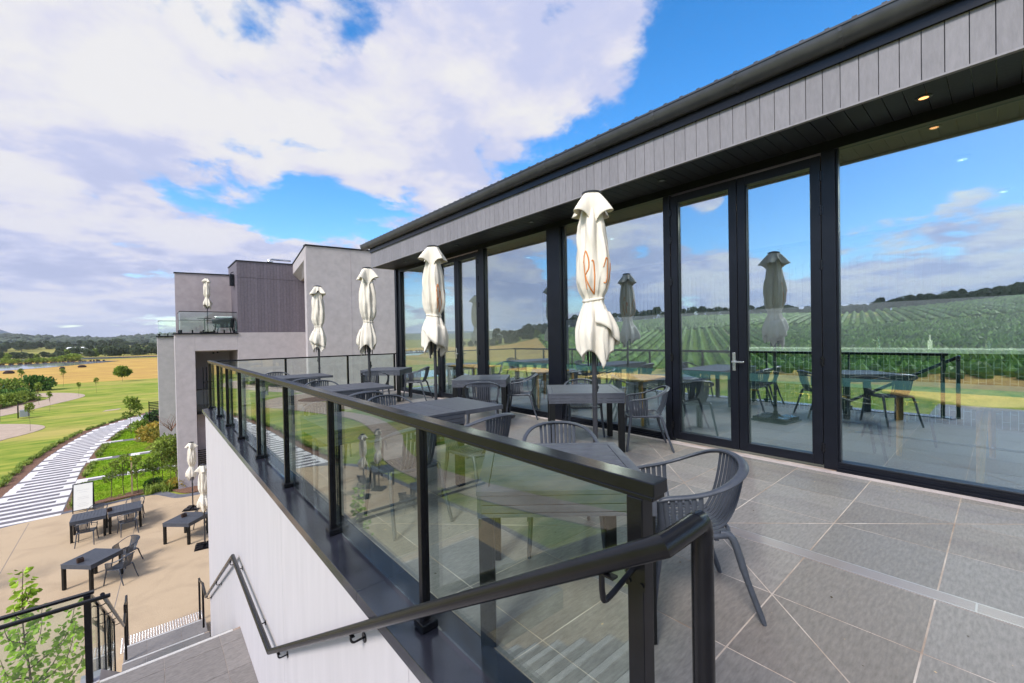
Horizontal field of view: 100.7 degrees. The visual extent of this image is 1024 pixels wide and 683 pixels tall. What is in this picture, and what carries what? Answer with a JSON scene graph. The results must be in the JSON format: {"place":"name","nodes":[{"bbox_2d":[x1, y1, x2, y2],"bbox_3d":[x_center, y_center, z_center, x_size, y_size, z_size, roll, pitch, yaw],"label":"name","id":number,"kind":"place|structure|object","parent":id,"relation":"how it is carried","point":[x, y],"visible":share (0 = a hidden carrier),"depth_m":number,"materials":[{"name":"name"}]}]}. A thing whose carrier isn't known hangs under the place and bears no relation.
{"place":"outdoors","nodes":[
{"label":"outdoors","id":0,"kind":"place"},
{"bbox_2d":[0,424,44,438],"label":"garden path","id":1,"kind":"structure","parent":0,"point":[11,430],"depth_m":34.96,"materials":[{"name":"beige gravel"}]},
{"bbox_2d":[0,393,84,415],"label":"bunker","id":2,"kind":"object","parent":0,"point":[56,398],"depth_m":52.17},
{"bbox_2d":[0,361,112,370],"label":"water","id":3,"kind":"structure","parent":0,"point":[25,366],"depth_m":149.07,"materials":[{"name":"liquid"}]},
{"bbox_2d":[0,414,148,526],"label":"striped path","id":4,"kind":"structure","parent":0,"point":[117,425],"depth_m":21.05,"materials":[{"name":"grey concrete"}]},
{"bbox_2d":[0,494,210,682],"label":"gravel court","id":5,"kind":"object","parent":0,"point":[161,588],"visible":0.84,"depth_m":12.77,"materials":[{"name":"beige gravel"}]},
{"bbox_2d":[0,566,84,682],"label":"pear tree","id":6,"kind":"object","parent":5,"relation":"on","point":[29,650],"visible":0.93,"depth_m":6.52,"materials":[{"name":"green plant"}]},
{"bbox_2d":[72,481,94,513],"bbox_3d":[-17.809,6.433,17.622,0.620,1.123,0.570,-2,1,-41],"label":"signboard","id":7,"kind":"object","parent":5,"relation":"on","point":[83,498],"visible":0.98,"depth_m":17.52,"materials":[{"name":"grey"}]},
{"bbox_2d":[74,521,98,548],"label":"armchair","id":8,"kind":"object","parent":5,"relation":"on","point":[80,530],"visible":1,"depth_m":14.51,"materials":[{"name":"plastic"}]},
{"bbox_2d":[69,508,107,543],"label":"cafe table","id":9,"kind":"object","parent":5,"relation":"on","point":[88,516],"visible":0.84,"depth_m":15.16,"materials":[{"name":"plastic"}]},
{"bbox_2d":[60,548,123,590],"bbox_3d":[-12.095,6.575,12.249,0.920,0.740,0.920,-1,1,4],"label":"cafe table","id":10,"kind":"object","parent":5,"relation":"on","point":[94,558],"visible":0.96,"depth_m":12.01,"materials":[{"name":"plastic"}]},
{"bbox_2d":[0,491,199,527],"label":"court edging","id":11,"kind":"object","parent":5,"relation":"on","point":[169,494],"visible":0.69,"depth_m":19.07,"materials":[{"name":"grey concrete"}]},
{"bbox_2d":[80,669,119,682],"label":"stair wall","id":12,"kind":"structure","parent":5,"relation":"on","point":[100,674],"depth_m":5.31,"materials":[{"name":"grey concrete"}]},
{"bbox_2d":[103,551,138,585],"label":"armchair","id":13,"kind":"object","parent":5,"relation":"on","point":[123,563],"visible":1,"depth_m":12.20,"materials":[{"name":"plastic"}]},
{"bbox_2d":[108,501,141,533],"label":"cafe table","id":14,"kind":"object","parent":5,"relation":"on","point":[122,509],"visible":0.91,"depth_m":15.79,"materials":[{"name":"plastic"}]},
{"bbox_2d":[111,535,143,568],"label":"armchair","id":15,"kind":"object","parent":5,"relation":"on","point":[131,548],"visible":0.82,"depth_m":13.28,"materials":[{"name":"plastic"}]},
{"bbox_2d":[117,512,138,536],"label":"armchair","id":16,"kind":"object","parent":5,"relation":"on","point":[131,518],"visible":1,"depth_m":15.30,"materials":[{"name":"plastic"}]},
{"bbox_2d":[120,610,201,653],"bbox_3d":[-8.296,6.888,10.109,1.530,0.010,0.642,-2,1,-41],"label":"tactile strip","id":17,"kind":"object","parent":5,"relation":"on","point":[160,629],"visible":0.56,"depth_m":10.15,"materials":[{"name":"silver metal"}]},
{"bbox_2d":[96,619,258,682],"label":"staircase","id":18,"kind":"structure","parent":5,"relation":"on","point":[194,652],"depth_m":5.51,"materials":[{"name":"stone"}]},
{"bbox_2d":[0,590,128,682],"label":"stair balustrade","id":19,"kind":"object","parent":18,"relation":"on","point":[99,635],"visible":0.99,"depth_m":5.48,"materials":[{"name":"black metal"}]},
{"bbox_2d":[162,512,207,544],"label":"cafe table","id":20,"kind":"object","parent":5,"relation":"on","point":[189,520],"visible":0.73,"depth_m":14.54,"materials":[{"name":"plastic"}]},
{"bbox_2d":[182,442,198,511],"bbox_3d":[-13.216,5.523,17.517,0.560,2.772,0.560,-1,1,-14],"label":"closed umbrella","id":21,"kind":"object","parent":5,"relation":"on","point":[190,473],"visible":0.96,"depth_m":17.42,"materials":[{"name":"fabric"}]},
{"bbox_2d":[194,464,208,551],"bbox_3d":[-10.367,5.505,14.270,0.560,2.772,0.560,-1,1,-33],"label":"closed umbrella","id":22,"kind":"object","parent":5,"relation":"on","point":[202,501],"visible":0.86,"depth_m":14.16,"materials":[{"name":"fabric"}]},
{"bbox_2d":[202,389,532,682],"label":"terrace wall","id":23,"kind":"structure","parent":5,"relation":"on","point":[305,574],"depth_m":3.47,"materials":[{"name":"paint"}]},
{"bbox_2d":[198,510,715,682],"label":"handrail","id":24,"kind":"object","parent":23,"relation":"attached to","point":[694,529],"depth_m":1.06,"materials":[{"name":"black metal"}]},
{"bbox_2d":[112,428,136,440],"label":"bright lawn","id":25,"kind":"structure","parent":0,"point":[126,437],"depth_m":30.76,"materials":[{"name":"green plant"}]},
{"bbox_2d":[122,395,144,422],"bbox_3d":[-28.804,5.599,32.228,1.360,3.135,1.428,-2,1,-41],"label":"young tree","id":26,"kind":"object","parent":25,"relation":"on","point":[133,403],"visible":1,"depth_m":32.09,"materials":[{"name":"green plant"}]},
{"bbox_2d":[127,418,151,431],"bbox_3d":[-28.924,6.623,33.157,1.924,1.222,1.683,-1,1,34],"label":"shrub","id":27,"kind":"object","parent":25,"relation":"on","point":[138,424],"visible":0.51,"depth_m":32.77,"materials":[{"name":"green plant"}]},
{"bbox_2d":[97,441,152,457],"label":"bright lawn","id":28,"kind":"structure","parent":0,"point":[125,449],"depth_m":27.52,"materials":[{"name":"green plant"}]},
{"bbox_2d":[86,428,177,500],"bbox_3d":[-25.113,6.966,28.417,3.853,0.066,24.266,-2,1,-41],"label":"lawn","id":29,"kind":"structure","parent":28,"relation":"on","point":[136,447],"depth_m":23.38,"materials":[{"name":"green plant"}]},
{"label":"garden bed","id":30,"kind":"structure","parent":28,"relation":"on","visible":0},
{"bbox_2d":[134,420,158,442],"bbox_3d":[-25.357,6.493,30.197,2.374,1.686,2.746,-1,1,-26],"label":"shrub","id":31,"kind":"object","parent":30,"relation":"on","point":[144,432],"visible":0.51,"depth_m":29.57,"materials":[{"name":"yellow plant"}]},
{"bbox_2d":[75,465,174,483],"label":"cross walk","id":32,"kind":"structure","parent":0,"point":[89,479],"depth_m":21.71,"materials":[{"name":"white concrete"}]},
{"bbox_2d":[0,330,524,504],"bbox_3d":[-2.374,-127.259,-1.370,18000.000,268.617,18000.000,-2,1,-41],"label":"ground","id":33,"kind":"structure","parent":0,"point":[58,421],"depth_m":53.02,"materials":[{"name":"green plant"}]},
{"bbox_2d":[0,377,30,392],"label":"shrub","id":34,"kind":"object","parent":33,"relation":"on","point":[8,383],"visible":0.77,"depth_m":61.23,"materials":[{"name":"green plant"}]},
{"bbox_2d":[1,400,37,408],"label":"garden bed","id":35,"kind":"object","parent":33,"relation":"on","point":[30,401],"visible":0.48,"depth_m":50.49,"materials":[{"name":"brown plant"}]},
{"bbox_2d":[0,392,21,403],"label":"shrub","id":36,"kind":"object","parent":35,"relation":"on","point":[9,397],"visible":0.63,"depth_m":49.28,"materials":[{"name":"green plant"}]},
{"bbox_2d":[12,390,41,399],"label":"shrub","id":37,"kind":"object","parent":35,"relation":"on","point":[25,394],"visible":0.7,"depth_m":52.57,"materials":[{"name":"green plant"}]},
{"bbox_2d":[18,374,57,390],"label":"shrub","id":38,"kind":"object","parent":33,"relation":"on","point":[46,382],"visible":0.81,"depth_m":64.68,"materials":[{"name":"green plant"}]},
{"bbox_2d":[56,353,83,361],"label":"shrub","id":39,"kind":"object","parent":33,"relation":"on","point":[73,357],"visible":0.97,"depth_m":180.90,"materials":[{"name":"green plant"}]},
{"bbox_2d":[0,411,151,497],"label":"garden bed","id":40,"kind":"object","parent":33,"relation":"on","point":[19,477],"visible":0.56,"depth_m":24.74,"materials":[{"name":"brown soil"}]},
{"bbox_2d":[0,415,131,486],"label":"grass hedge","id":41,"kind":"object","parent":40,"relation":"on","point":[18,468],"depth_m":26.25,"materials":[{"name":"green plant"}]},
{"bbox_2d":[0,332,175,347],"bbox_3d":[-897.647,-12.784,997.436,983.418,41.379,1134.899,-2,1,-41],"label":"forest","id":42,"kind":"object","parent":33,"relation":"on","point":[138,338],"visible":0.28,"depth_m":843.98,"materials":[{"name":"green plant"}]},
{"bbox_2d":[64,425,128,511],"bbox_3d":[-25.866,7.068,27.219,1.517,0.030,24.707,-2,1,-36],"label":"garden bed","id":43,"kind":"object","parent":33,"relation":"on","point":[81,477],"visible":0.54,"depth_m":22.30,"materials":[{"name":"brown soil"}]},
{"bbox_2d":[67,421,139,508],"bbox_3d":[-26.007,6.923,27.474,1.681,0.236,24.835,-2,1,-36],"label":"grass border","id":44,"kind":"object","parent":43,"relation":"on","point":[89,467],"depth_m":25.91,"materials":[{"name":"green plant"}]},
{"bbox_2d":[113,365,132,381],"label":"young tree","id":45,"kind":"object","parent":33,"relation":"on","point":[121,371],"visible":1,"depth_m":77.83,"materials":[{"name":"green plant"}]},
{"bbox_2d":[95,485,198,503],"bbox_3d":[-16.608,6.940,20.099,4.791,0.050,2.748,-1,1,-24],"label":"garden bed","id":46,"kind":"object","parent":33,"relation":"on","point":[182,490],"visible":0.43,"depth_m":19.36,"materials":[{"name":"brown soil"}]},
{"bbox_2d":[99,460,122,497],"bbox_3d":[-17.795,6.186,18.835,0.744,1.793,0.818,-1,1,12],"label":"young tree","id":47,"kind":"object","parent":46,"relation":"on","point":[110,475],"visible":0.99,"depth_m":18.83,"materials":[{"name":"green plant"}]},
{"bbox_2d":[115,453,136,493],"bbox_3d":[-17.607,6.098,19.305,0.900,1.973,0.818,0,1,45],"label":"young tree","id":48,"kind":"object","parent":46,"relation":"on","point":[123,471],"visible":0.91,"depth_m":19.28,"materials":[{"name":"green plant"}]},
{"bbox_2d":[127,455,151,492],"bbox_3d":[-17.114,6.127,19.463,0.859,1.883,0.781,-1,1,-24],"label":"young tree","id":49,"kind":"object","parent":46,"relation":"on","point":[136,457],"visible":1,"depth_m":19.37,"materials":[{"name":"green plant"}]},
{"bbox_2d":[140,436,177,495],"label":"strappy plants","id":50,"kind":"object","parent":46,"relation":"on","point":[155,487],"visible":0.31,"depth_m":19.60,"materials":[{"name":"green plant"}]},
{"bbox_2d":[143,432,176,478],"bbox_3d":[-16.805,5.746,20.404,1.505,2.650,1.736,-2,1,-41],"label":"young tree","id":51,"kind":"object","parent":46,"relation":"on","point":[161,452],"visible":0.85,"depth_m":20.19,"materials":[{"name":"green plant"}]},
{"bbox_2d":[159,438,177,473],"bbox_3d":[-16.091,5.829,20.411,1.385,2.438,1.597,-1,1,25],"label":"young tree","id":52,"kind":"object","parent":46,"relation":"on","point":[165,467],"visible":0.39,"depth_m":20.15,"materials":[{"name":"green plant"}]},
{"bbox_2d":[156,244,437,488],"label":"grey hotel building","id":53,"kind":"structure","parent":33,"relation":"on","point":[267,305],"depth_m":22.20,"materials":[{"name":"silver concrete"}]},
{"bbox_2d":[199,278,216,332],"bbox_3d":[-15.416,-1.830,21.442,0.560,2.772,0.560,-1,1,33],"label":"closed umbrella","id":54,"kind":"object","parent":53,"relation":"on","point":[207,303],"visible":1,"depth_m":21.35,"materials":[{"name":"fabric"}]},
{"bbox_2d":[211,316,234,332],"bbox_3d":[-14.643,-0.856,21.516,0.866,0.866,0.830,-1,1,-24],"label":"lounge chair","id":55,"kind":"object","parent":53,"relation":"on","point":[218,322],"visible":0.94,"depth_m":21.26,"materials":[{"name":"plastic"}]},
{"bbox_2d":[0,0,889,336],"label":"sky","id":56,"kind":"structure","parent":0,"point":[143,142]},
{"bbox_2d":[222,391,1023,682],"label":"terrace floor","id":57,"kind":"structure","parent":0,"point":[812,631],"depth_m":2.56,"materials":[{"name":"grey tile"}]},
{"bbox_2d":[224,373,332,422],"bbox_3d":[-4.581,1.075,8.389,1.760,0.740,0.850,-2,1,-41],"label":"cafe table","id":58,"kind":"object","parent":57,"relation":"on","point":[247,382],"visible":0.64,"depth_m":7.90,"materials":[{"name":"plastic"}]},
{"bbox_2d":[293,377,321,423],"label":"armchair","id":59,"kind":"object","parent":57,"relation":"on","point":[310,379],"visible":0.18,"depth_m":7.55,"materials":[{"name":"plastic"}]},
{"bbox_2d":[309,285,325,400],"bbox_3d":[-4.630,0.041,10.160,0.560,2.772,0.560,-1,1,25],"label":"closed umbrella","id":60,"kind":"object","parent":57,"relation":"on","point":[317,339],"visible":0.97,"depth_m":10.05,"materials":[{"name":"fabric"}]},
{"bbox_2d":[250,382,393,455],"bbox_3d":[-2.736,1.064,6.216,1.760,0.740,0.850,-2,1,-41],"label":"cafe table","id":61,"kind":"object","parent":57,"relation":"on","point":[268,399],"visible":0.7,"depth_m":5.78,"materials":[{"name":"plastic"}]},
{"bbox_2d":[305,380,344,415],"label":"armchair","id":62,"kind":"object","parent":57,"relation":"on","point":[311,382],"visible":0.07,"depth_m":7.03,"materials":[{"name":"plastic"}]},
{"bbox_2d":[299,401,366,491],"bbox_3d":[-1.891,1.044,4.450,0.566,0.796,0.582,-2,1,-43],"label":"armchair","id":63,"kind":"object","parent":57,"relation":"on","point":[316,443],"visible":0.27,"depth_m":4.42,"materials":[{"name":"plastic"}]},
{"bbox_2d":[336,391,386,456],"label":"armchair","id":64,"kind":"object","parent":57,"relation":"on","point":[373,393],"visible":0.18,"depth_m":5.44,"materials":[{"name":"plastic"}]},
{"bbox_2d":[356,267,377,396],"bbox_3d":[-2.607,0.030,7.718,0.560,2.772,0.560,-1,1,26],"label":"closed umbrella","id":65,"kind":"object","parent":57,"relation":"on","point":[366,335],"visible":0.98,"depth_m":7.62,"materials":[{"name":"grey fabric"}]},
{"bbox_2d":[361,370,390,401],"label":"armchair","id":66,"kind":"object","parent":57,"relation":"on","point":[365,378],"visible":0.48,"depth_m":9.15,"materials":[{"name":"plastic"}]},
{"bbox_2d":[360,367,411,401],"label":"cafe table","id":67,"kind":"object","parent":57,"relation":"on","point":[399,371],"visible":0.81,"depth_m":9.85,"materials":[{"name":"plastic"}]},
{"bbox_2d":[365,394,412,475],"bbox_3d":[-1.362,1.030,4.866,0.566,0.796,0.582,-2,1,-39],"label":"armchair","id":68,"kind":"object","parent":57,"relation":"on","point":[379,397],"visible":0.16,"depth_m":5.03,"materials":[{"name":"plastic"}]},
{"bbox_2d":[300,397,502,521],"bbox_3d":[-1.031,1.054,4.220,1.760,0.740,0.850,-2,1,-41],"label":"cafe table","id":69,"kind":"object","parent":57,"relation":"on","point":[357,423],"visible":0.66,"depth_m":3.93,"materials":[{"name":"plastic"}]},
{"bbox_2d":[364,427,452,540],"bbox_3d":[-0.840,1.036,3.414,0.566,0.796,0.582,-2,1,-39],"label":"armchair","id":70,"kind":"object","parent":57,"relation":"on","point":[386,469],"visible":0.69,"depth_m":3.29,"materials":[{"name":"plastic"}]},
{"bbox_2d":[402,366,432,400],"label":"armchair","id":71,"kind":"object","parent":57,"relation":"on","point":[411,380],"visible":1,"depth_m":9.97,"materials":[{"name":"plastic"}]},
{"bbox_2d":[410,245,448,445],"bbox_3d":[-1.096,0.020,6.024,0.560,2.772,0.560,-2,1,-41],"label":"closed umbrella","id":72,"kind":"object","parent":57,"relation":"on","point":[434,337],"visible":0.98,"depth_m":5.93,"materials":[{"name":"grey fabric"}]},
{"bbox_2d":[207,353,666,682],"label":"glass balustrade","id":73,"kind":"object","parent":57,"relation":"on","point":[643,491],"visible":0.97,"depth_m":1.83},
{"bbox_2d":[441,413,515,496],"bbox_3d":[-0.268,1.020,3.841,0.566,0.796,0.582,-2,1,-43],"label":"armchair","id":74,"kind":"object","parent":57,"relation":"on","point":[473,453],"visible":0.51,"depth_m":3.70,"materials":[{"name":"plastic"}]},
{"bbox_2d":[452,375,509,412],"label":"cafe table","id":75,"kind":"object","parent":57,"relation":"on","point":[501,381],"visible":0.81,"depth_m":7.17,"materials":[{"name":"plastic"}]},
{"bbox_2d":[464,381,499,431],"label":"armchair","id":76,"kind":"object","parent":57,"relation":"on","point":[478,386],"visible":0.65,"depth_m":6.42,"materials":[{"name":"plastic"}]},
{"bbox_2d":[506,373,537,419],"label":"armchair","id":77,"kind":"object","parent":57,"relation":"on","point":[512,391],"visible":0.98,"depth_m":7.41,"materials":[{"name":"plastic"}]},
{"bbox_2d":[522,421,604,558],"bbox_3d":[0.357,1.017,3.051,0.566,0.796,0.582,-1,1,0],"label":"armchair","id":78,"kind":"object","parent":57,"relation":"on","point":[530,519],"visible":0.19,"depth_m":3.27,"materials":[{"name":"plastic"}]},
{"bbox_2d":[476,442,656,646],"bbox_3d":[0.261,1.050,2.390,0.840,0.740,0.860,-1,1,0],"label":"cafe table","id":79,"kind":"object","parent":57,"relation":"on","point":[507,487],"visible":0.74,"depth_m":1.97,"materials":[{"name":"plastic"}]},
{"bbox_2d":[564,378,604,437],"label":"armchair","id":80,"kind":"object","parent":57,"relation":"on","point":[579,381],"visible":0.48,"depth_m":6.19,"materials":[{"name":"plastic"}]},
{"bbox_2d":[547,384,624,452],"bbox_3d":[0.954,1.001,5.699,0.940,0.740,0.940,-1,1,3],"label":"cafe table","id":81,"kind":"object","parent":57,"relation":"on","point":[569,394],"visible":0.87,"depth_m":5.25,"materials":[{"name":"plastic"}]},
{"bbox_2d":[572,190,619,441],"bbox_3d":[0.752,0.008,3.894,0.560,2.772,0.560,-1,1,42],"label":"closed umbrella","id":82,"kind":"object","parent":57,"relation":"on","point":[597,333],"visible":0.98,"depth_m":3.79,"materials":[{"name":"white fabric"}]},
{"bbox_2d":[625,385,674,452],"bbox_3d":[1.732,0.966,5.454,0.582,0.796,0.566,-1,1,9],"label":"armchair","id":83,"kind":"object","parent":57,"relation":"on","point":[636,410],"visible":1,"depth_m":5.25,"materials":[{"name":"plastic"}]},
{"bbox_2d":[624,449,766,626],"bbox_3d":[0.968,1.013,2.339,0.582,0.796,0.566,-1,1,1],"label":"armchair","id":84,"kind":"object","parent":57,"relation":"on","point":[720,512],"visible":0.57,"depth_m":2.20,"materials":[{"name":"plastic"}]},
{"bbox_2d":[396,390,1023,509],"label":"threshold","id":85,"kind":"object","parent":57,"relation":"on","point":[910,486],"visible":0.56,"depth_m":4.28,"materials":[{"name":"metal"}]},
{"bbox_2d":[724,525,1023,628],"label":"floor drain","id":86,"kind":"object","parent":57,"relation":"in","point":[980,609],"visible":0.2,"depth_m":2.45,"materials":[{"name":"silver metal"}]},
{"bbox_2d":[360,0,1023,505],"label":"restaurant building","id":87,"kind":"structure","parent":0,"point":[828,194],"depth_m":6.04,"materials":[{"name":"grey"}]},
{"bbox_2d":[401,267,442,397],"bbox_3d":[-2.420,-0.287,11.104,0.165,3.325,2.035,-2,1,-41],"label":"window","id":88,"kind":"structure","parent":87,"relation":"in","point":[417,391],"depth_m":11.85,"materials":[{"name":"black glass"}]},
{"bbox_2d":[440,257,458,397],"bbox_3d":[-1.497,-0.295,10.056,0.094,3.270,0.792,-2,1,-41],"label":"door","id":89,"kind":"structure","parent":87,"relation":"in","point":[453,260],"depth_m":9.86,"materials":[{"name":"black glass"}]},
{"bbox_2d":[456,251,480,399],"bbox_3d":[-0.950,-0.299,9.420,0.094,3.270,0.866,-2,1,-41],"label":"door","id":90,"kind":"structure","parent":87,"relation":"in","point":[475,254],"depth_m":9.66,"materials":[{"name":"black glass"}]},
{"bbox_2d":[478,237,547,417],"bbox_3d":[-0.008,-0.302,8.304,0.165,3.325,2.087,-2,1,-41],"label":"window","id":91,"kind":"structure","parent":87,"relation":"in","point":[482,253],"depth_m":8.96,"materials":[{"name":"black glass"}]},
{"bbox_2d":[546,196,674,439],"bbox_3d":[1.422,-0.311,6.642,0.165,3.325,2.298,-2,1,-41],"label":"window","id":92,"kind":"structure","parent":87,"relation":"in","point":[555,237],"depth_m":7.26,"materials":[{"name":"black metal"}]},
{"bbox_2d":[668,179,743,449],"bbox_3d":[2.469,-0.319,5.416,0.138,3.270,0.954,-2,1,-41],"label":"door","id":93,"kind":"structure","parent":87,"relation":"in","point":[730,186],"depth_m":5.38,"materials":[{"name":"black glass"}]},
{"bbox_2d":[736,155,825,464],"bbox_3d":[3.026,-0.323,4.803,0.094,3.270,0.859,-2,1,-41],"label":"door","id":94,"kind":"structure","parent":87,"relation":"in","point":[813,164],"depth_m":4.63,"materials":[{"name":"black glass"}]},
{"bbox_2d":[821,98,1023,505],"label":"window","id":95,"kind":"structure","parent":87,"relation":"in","point":[830,183],"depth_m":4.39,"materials":[{"name":"black metal"}]},
{"bbox_2d":[419,371,1023,490],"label":"interior floor","id":96,"kind":"structure","parent":0,"point":[952,455],"depth_m":5.87,"materials":[{"name":"tile"}]},
{"bbox_2d":[448,364,507,397],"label":"timber table","id":97,"kind":"object","parent":96,"relation":"on","point":[474,367],"visible":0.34,"depth_m":10.54,"materials":[{"name":"brown wood"}]},
{"bbox_2d":[503,367,573,408],"bbox_3d":[0.632,0.965,9.183,1.240,0.750,1.120,-2,1,-38],"label":"timber table","id":98,"kind":"object","parent":96,"relation":"on","point":[532,370],"visible":0.55,"depth_m":8.99,"materials":[{"name":"brown wood"}]},
{"bbox_2d":[584,372,664,426],"bbox_3d":[2.077,0.958,7.352,1.240,0.750,1.120,-2,1,-45],"label":"timber table","id":99,"kind":"object","parent":96,"relation":"on","point":[640,379],"visible":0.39,"depth_m":7.00,"materials":[{"name":"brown wood"}]},
{"bbox_2d":[634,367,663,406],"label":"armchair","id":100,"kind":"object","parent":96,"relation":"on","point":[660,382],"visible":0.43,"depth_m":8.29,"materials":[{"name":"plastic"}]},
{"bbox_2d":[657,377,708,431],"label":"armchair","id":101,"kind":"object","parent":96,"relation":"on","point":[694,393],"visible":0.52,"depth_m":6.44,"materials":[{"name":"plastic"}]},
{"bbox_2d":[757,371,795,419],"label":"armchair","id":102,"kind":"object","parent":96,"relation":"on","point":[770,385],"visible":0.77,"depth_m":7.28,"materials":[{"name":"plastic"}]},
{"bbox_2d":[842,394,887,464],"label":"armchair","id":103,"kind":"object","parent":96,"relation":"on","point":[853,416],"visible":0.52,"depth_m":4.66,"materials":[{"name":"plastic"}]},
{"bbox_2d":[848,375,895,431],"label":"armchair","id":104,"kind":"object","parent":96,"relation":"on","point":[860,394],"visible":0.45,"depth_m":6.30,"materials":[{"name":"plastic"}]},
{"bbox_2d":[729,347,1023,431],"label":"balustrade","id":105,"kind":"object","parent":96,"relation":"on","point":[994,366],"visible":0.51,"depth_m":6.71,"materials":[{"name":"metal"}]},
{"bbox_2d":[861,379,937,447],"bbox_3d":[4.968,0.905,5.486,0.566,0.796,0.582,-1,1,9],"label":"armchair","id":106,"kind":"object","parent":96,"relation":"on","point":[886,406],"visible":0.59,"depth_m":5.34,"materials":[{"name":"plastic"}]},
{"bbox_2d":[882,390,1023,483],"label":"timber table","id":107,"kind":"object","parent":96,"relation":"on","point":[986,407],"visible":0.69,"depth_m":4.18,"materials":[{"name":"brown wood"}]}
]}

